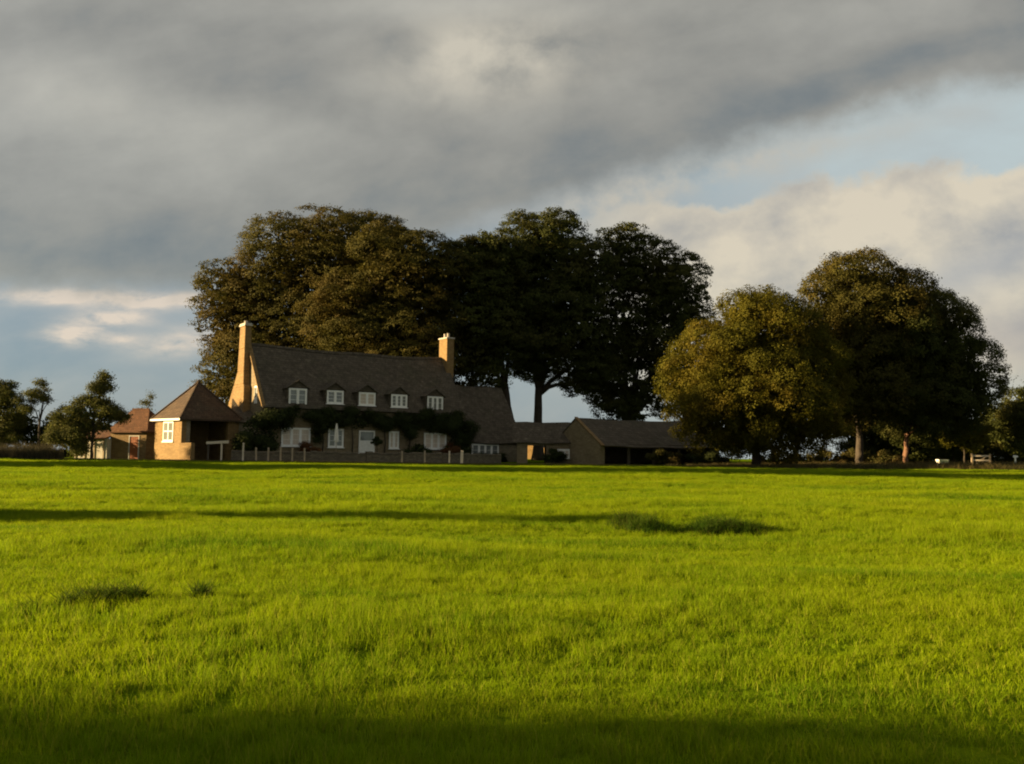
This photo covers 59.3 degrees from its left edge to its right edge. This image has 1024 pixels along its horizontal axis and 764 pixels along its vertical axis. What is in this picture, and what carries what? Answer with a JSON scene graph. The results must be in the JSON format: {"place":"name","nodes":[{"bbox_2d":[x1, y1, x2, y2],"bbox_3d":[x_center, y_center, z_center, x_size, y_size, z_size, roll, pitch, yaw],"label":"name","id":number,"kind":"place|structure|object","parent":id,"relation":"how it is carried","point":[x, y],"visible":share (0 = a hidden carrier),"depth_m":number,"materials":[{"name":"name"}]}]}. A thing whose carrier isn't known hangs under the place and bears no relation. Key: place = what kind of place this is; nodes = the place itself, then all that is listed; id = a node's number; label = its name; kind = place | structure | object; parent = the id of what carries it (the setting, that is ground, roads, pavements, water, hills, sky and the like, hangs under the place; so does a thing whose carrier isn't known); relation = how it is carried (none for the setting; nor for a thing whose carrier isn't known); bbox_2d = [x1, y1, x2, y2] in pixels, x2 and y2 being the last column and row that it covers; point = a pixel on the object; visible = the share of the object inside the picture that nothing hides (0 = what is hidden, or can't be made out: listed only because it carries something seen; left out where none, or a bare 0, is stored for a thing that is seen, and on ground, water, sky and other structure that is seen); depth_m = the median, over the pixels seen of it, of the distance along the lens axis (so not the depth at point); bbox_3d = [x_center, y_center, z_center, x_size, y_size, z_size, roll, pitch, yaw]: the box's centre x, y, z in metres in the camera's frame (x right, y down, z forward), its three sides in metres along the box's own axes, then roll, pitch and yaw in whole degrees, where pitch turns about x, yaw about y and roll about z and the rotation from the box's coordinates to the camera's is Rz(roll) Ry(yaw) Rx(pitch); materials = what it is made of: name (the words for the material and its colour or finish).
{"place":"outdoors","nodes":[
{"label":"outdoors","id":0,"kind":"place"},
{"bbox_2d":[0,451,1023,763],"bbox_3d":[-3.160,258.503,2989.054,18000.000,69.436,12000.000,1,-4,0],"label":"ground","id":1,"kind":"structure","parent":0,"point":[944,677],"depth_m":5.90,"materials":[{"name":"green plant"}]},
{"bbox_2d":[0,379,34,446],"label":"apple tree","id":2,"kind":"object","parent":1,"relation":"on","point":[11,416],"visible":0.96,"depth_m":84.63,"materials":[{"name":"green plant"}]},
{"bbox_2d":[11,377,53,446],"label":"apple tree","id":3,"kind":"object","parent":1,"relation":"on","point":[35,395],"visible":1,"depth_m":83.72,"materials":[{"name":"green plant"}]},
{"bbox_2d":[0,441,65,459],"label":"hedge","id":4,"kind":"object","parent":1,"relation":"on","point":[24,451],"visible":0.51,"depth_m":72.57,"materials":[{"name":"green plant"}]},
{"bbox_2d":[0,406,110,456],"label":"tree","id":5,"kind":"object","parent":1,"relation":"on","point":[29,432],"visible":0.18,"depth_m":86.44,"materials":[{"name":"green plant"}]},
{"bbox_2d":[6,578,161,614],"bbox_3d":[-4.077,2.017,8.664,1.489,0.303,1.004,5,-6,-43],"label":"grass tussock","id":6,"kind":"object","parent":1,"relation":"on","point":[134,589],"depth_m":8.64,"materials":[{"name":"green plant"}]},
{"bbox_2d":[40,368,132,458],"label":"apple tree","id":7,"kind":"object","parent":1,"relation":"on","point":[76,435],"visible":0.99,"depth_m":77.99,"materials":[{"name":"green plant"}]},
{"bbox_2d":[74,408,154,458],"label":"outbuilding","id":8,"kind":"structure","parent":1,"relation":"on","point":[134,438],"depth_m":80.42,"materials":[{"name":"brick"}]},
{"bbox_2d":[130,389,156,411],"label":"sapling","id":9,"kind":"object","parent":1,"relation":"on","point":[144,402],"visible":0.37,"depth_m":85.79,"materials":[{"name":"green plant"}]},
{"bbox_2d":[179,443,194,460],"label":"stone wall","id":10,"kind":"structure","parent":1,"relation":"on","point":[186,450],"depth_m":72.22,"materials":[{"name":"beige brick"}]},
{"bbox_2d":[150,380,243,459],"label":"cart shed","id":11,"kind":"structure","parent":1,"relation":"on","point":[198,413],"depth_m":76.30,"materials":[{"name":"orange brick"}]},
{"bbox_2d":[162,421,173,441],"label":"window","id":12,"kind":"structure","parent":11,"relation":"in","point":[168,426],"depth_m":74.99,"materials":[{"name":"white paint"}]},
{"bbox_2d":[183,578,221,600],"bbox_3d":[-3.057,2.063,8.965,0.496,0.254,0.464,1,-4,0],"label":"grass tussock","id":13,"kind":"object","parent":1,"relation":"on","point":[202,589],"depth_m":8.97,"materials":[{"name":"green plant"}]},
{"bbox_2d":[206,440,228,459],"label":"hitching rail","id":14,"kind":"object","parent":1,"relation":"on","point":[215,442],"visible":0.76,"depth_m":70.95,"materials":[{"name":"grey wood"}]},
{"bbox_2d":[242,443,244,460],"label":"fence post","id":15,"kind":"object","parent":1,"relation":"on","point":[243,452],"visible":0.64,"depth_m":71.11,"materials":[{"name":"grey wood"}]},
{"bbox_2d":[231,399,256,450],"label":"link building","id":16,"kind":"structure","parent":1,"relation":"on","point":[238,410],"depth_m":77.67,"materials":[{"name":"grey stone"}]},
{"bbox_2d":[297,440,322,452],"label":"bush","id":17,"kind":"object","parent":1,"relation":"on","point":[307,445],"visible":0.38,"depth_m":76.52,"materials":[{"name":"green plant"}]},
{"bbox_2d":[184,203,438,404],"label":"beech tree","id":18,"kind":"object","parent":1,"relation":"on","point":[242,294],"visible":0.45,"depth_m":103.51,"materials":[{"name":"green plant"}]},
{"bbox_2d":[334,423,338,443],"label":"parasol","id":19,"kind":"object","parent":1,"relation":"on","point":[336,437],"visible":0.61,"depth_m":77.27,"materials":[{"name":"beige fabric"}]},
{"bbox_2d":[231,450,500,462],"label":"garden wall","id":20,"kind":"structure","parent":1,"relation":"on","point":[412,457],"depth_m":74.25,"materials":[{"name":"stone"}]},
{"bbox_2d":[228,321,516,461],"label":"farmhouse","id":21,"kind":"object","parent":1,"relation":"on","point":[275,376],"visible":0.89,"depth_m":82.79,"materials":[{"name":"beige stone"}]},
{"bbox_2d":[254,386,257,402],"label":"window","id":22,"kind":"structure","parent":21,"relation":"in","point":[255,387],"depth_m":77.35,"materials":[{"name":"white paint"}]},
{"bbox_2d":[230,403,330,450],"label":"ivy","id":23,"kind":"object","parent":21,"relation":"attached to","point":[267,419],"visible":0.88,"depth_m":75.06,"materials":[{"name":"green plant"}]},
{"bbox_2d":[280,427,310,446],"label":"window","id":24,"kind":"structure","parent":21,"relation":"in","point":[291,438],"depth_m":77.46,"materials":[{"name":"white paint"}]},
{"bbox_2d":[327,429,343,447],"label":"window","id":25,"kind":"structure","parent":21,"relation":"in","point":[331,444],"depth_m":79.51,"materials":[{"name":"white paint"}]},
{"bbox_2d":[298,404,464,452],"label":"wisteria","id":26,"kind":"object","parent":21,"relation":"attached to","point":[411,424],"visible":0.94,"depth_m":81.58,"materials":[{"name":"green plant"}]},
{"bbox_2d":[389,431,398,448],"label":"window","id":27,"kind":"structure","parent":21,"relation":"in","point":[393,435],"depth_m":82.78,"materials":[{"name":"white paint"}]},
{"bbox_2d":[424,433,445,449],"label":"window","id":28,"kind":"structure","parent":21,"relation":"in","point":[435,441],"depth_m":85.24,"materials":[{"name":"white paint"}]},
{"bbox_2d":[442,412,480,453],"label":"ivy","id":29,"kind":"object","parent":21,"relation":"attached to","point":[463,440],"visible":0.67,"depth_m":85.81,"materials":[{"name":"green plant"}]},
{"bbox_2d":[370,436,382,445],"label":"potted tree","id":30,"kind":"object","parent":1,"relation":"on","point":[376,441],"visible":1,"depth_m":79.93,"materials":[{"name":"green plant"}]},
{"bbox_2d":[291,219,491,385],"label":"beech tree","id":31,"kind":"object","parent":1,"relation":"on","point":[426,286],"visible":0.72,"depth_m":96.03,"materials":[{"name":"green plant"}]},
{"bbox_2d":[403,441,433,452],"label":"bush","id":32,"kind":"object","parent":1,"relation":"on","point":[418,447],"visible":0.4,"depth_m":82.50,"materials":[{"name":"green plant"}]},
{"bbox_2d":[438,442,460,453],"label":"bush","id":33,"kind":"object","parent":1,"relation":"on","point":[454,449],"visible":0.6,"depth_m":84.28,"materials":[{"name":"green plant"}]},
{"bbox_2d":[460,450,462,462],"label":"fence post","id":34,"kind":"object","parent":1,"relation":"on","point":[461,458],"visible":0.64,"depth_m":73.64,"materials":[{"name":"grey wood"}]},
{"bbox_2d":[427,226,559,416],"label":"lime tree","id":35,"kind":"object","parent":1,"relation":"on","point":[490,330],"visible":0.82,"depth_m":97.83,"materials":[{"name":"green plant"}]},
{"bbox_2d":[480,452,507,461],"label":"bush","id":36,"kind":"object","parent":1,"relation":"on","point":[504,458],"visible":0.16,"depth_m":87.18,"materials":[{"name":"green plant"}]},
{"bbox_2d":[528,445,532,458],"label":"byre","id":37,"kind":"structure","parent":1,"relation":"on","point":[530,449],"depth_m":117.75,"materials":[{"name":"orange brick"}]},
{"bbox_2d":[47,457,1023,469],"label":"rough grass","id":38,"kind":"structure","parent":1,"relation":"on","point":[988,465],"depth_m":69.86,"materials":[{"name":"green plant"}]},
{"bbox_2d":[513,422,570,463],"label":"range","id":39,"kind":"structure","parent":1,"relation":"on","point":[547,436],"depth_m":84.33,"materials":[{"name":"beige stone"}]},
{"bbox_2d":[557,449,569,458],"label":"window","id":40,"kind":"structure","parent":39,"relation":"in","point":[567,451],"depth_m":83.70,"materials":[{"name":"white paint"}]},
{"bbox_2d":[542,447,567,463],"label":"bush","id":41,"kind":"object","parent":1,"relation":"on","point":[555,455],"visible":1,"depth_m":82.61,"materials":[{"name":"green plant"}]},
{"bbox_2d":[490,205,629,460],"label":"lime tree","id":42,"kind":"object","parent":1,"relation":"on","point":[571,284],"visible":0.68,"depth_m":102.23,"materials":[{"name":"green plant"}]},
{"bbox_2d":[562,417,718,464],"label":"open barn","id":43,"kind":"structure","parent":1,"relation":"on","point":[596,441],"depth_m":82.84,"materials":[{"name":"beige stone"}]},
{"bbox_2d":[572,221,718,420],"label":"lime tree","id":44,"kind":"object","parent":1,"relation":"on","point":[665,288],"visible":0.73,"depth_m":105.58,"materials":[{"name":"green plant"}]},
{"bbox_2d":[644,448,683,464],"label":"bush","id":45,"kind":"object","parent":1,"relation":"on","point":[667,457],"visible":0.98,"depth_m":78.72,"materials":[{"name":"green plant"}]},
{"bbox_2d":[602,507,786,535],"bbox_3d":[3.661,2.844,18.456,4.259,0.529,1.888,1,-4,0],"label":"grass tussock","id":46,"kind":"object","parent":1,"relation":"on","point":[708,525],"depth_m":18.20,"materials":[{"name":"green plant"}]},
{"bbox_2d":[684,450,731,464],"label":"bush","id":47,"kind":"object","parent":1,"relation":"on","point":[710,456],"visible":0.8,"depth_m":78.97,"materials":[{"name":"green plant"}]},
{"bbox_2d":[652,284,858,464],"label":"golden lime tree","id":48,"kind":"object","parent":1,"relation":"on","point":[777,380],"visible":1,"depth_m":70.89,"materials":[{"name":"green plant"}]},
{"bbox_2d":[751,448,870,463],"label":"hedge","id":49,"kind":"object","parent":1,"relation":"on","point":[846,456],"visible":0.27,"depth_m":82.95,"materials":[{"name":"green plant"}]},
{"bbox_2d":[831,418,901,462],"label":"sycamore tree","id":50,"kind":"object","parent":1,"relation":"on","point":[873,444],"visible":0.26,"depth_m":94.50,"materials":[{"name":"green plant"}]},
{"bbox_2d":[795,245,946,462],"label":"ash tree","id":51,"kind":"object","parent":1,"relation":"on","point":[846,308],"visible":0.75,"depth_m":76.76,"materials":[{"name":"green plant"}]},
{"bbox_2d":[863,450,904,463],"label":"bush","id":52,"kind":"object","parent":1,"relation":"on","point":[893,458],"visible":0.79,"depth_m":78.06,"materials":[{"name":"green plant"}]},
{"bbox_2d":[842,281,1018,462],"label":"oak tree","id":53,"kind":"object","parent":1,"relation":"on","point":[953,393],"visible":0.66,"depth_m":77.08,"materials":[{"name":"green plant"}]},
{"bbox_2d":[935,459,948,462],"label":"water trough","id":54,"kind":"object","parent":1,"relation":"on","point":[940,460],"visible":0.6,"depth_m":88.79,"materials":[{"name":"white paint"}]},
{"bbox_2d":[874,403,1023,462],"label":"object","id":55,"kind":"object","parent":1,"relation":"on","point":[925,449],"visible":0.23,"depth_m":91.82,"materials":[{"name":"green plant"}]},
{"bbox_2d":[893,445,1013,463],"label":"hedge","id":56,"kind":"object","parent":1,"relation":"on","point":[996,458],"visible":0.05,"depth_m":103.20,"materials":[{"name":"green plant"}]},
{"bbox_2d":[938,422,997,461],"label":"hawthorn tree","id":57,"kind":"object","parent":1,"relation":"on","point":[969,443],"visible":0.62,"depth_m":82.88,"materials":[{"name":"green plant"}]},
{"bbox_2d":[971,453,990,461],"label":"field gate","id":58,"kind":"structure","parent":1,"relation":"on","point":[982,459],"depth_m":80.81,"materials":[{"name":"brown wood"}]},
{"bbox_2d":[981,381,1023,456],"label":"sycamore tree","id":59,"kind":"object","parent":1,"relation":"on","point":[1009,420],"visible":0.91,"depth_m":85.47,"materials":[{"name":"green plant"}]},
{"bbox_2d":[0,0,1023,459],"label":"sky","id":60,"kind":"structure","parent":0,"point":[764,139],"materials":[{"name":"grey"}]}
]}

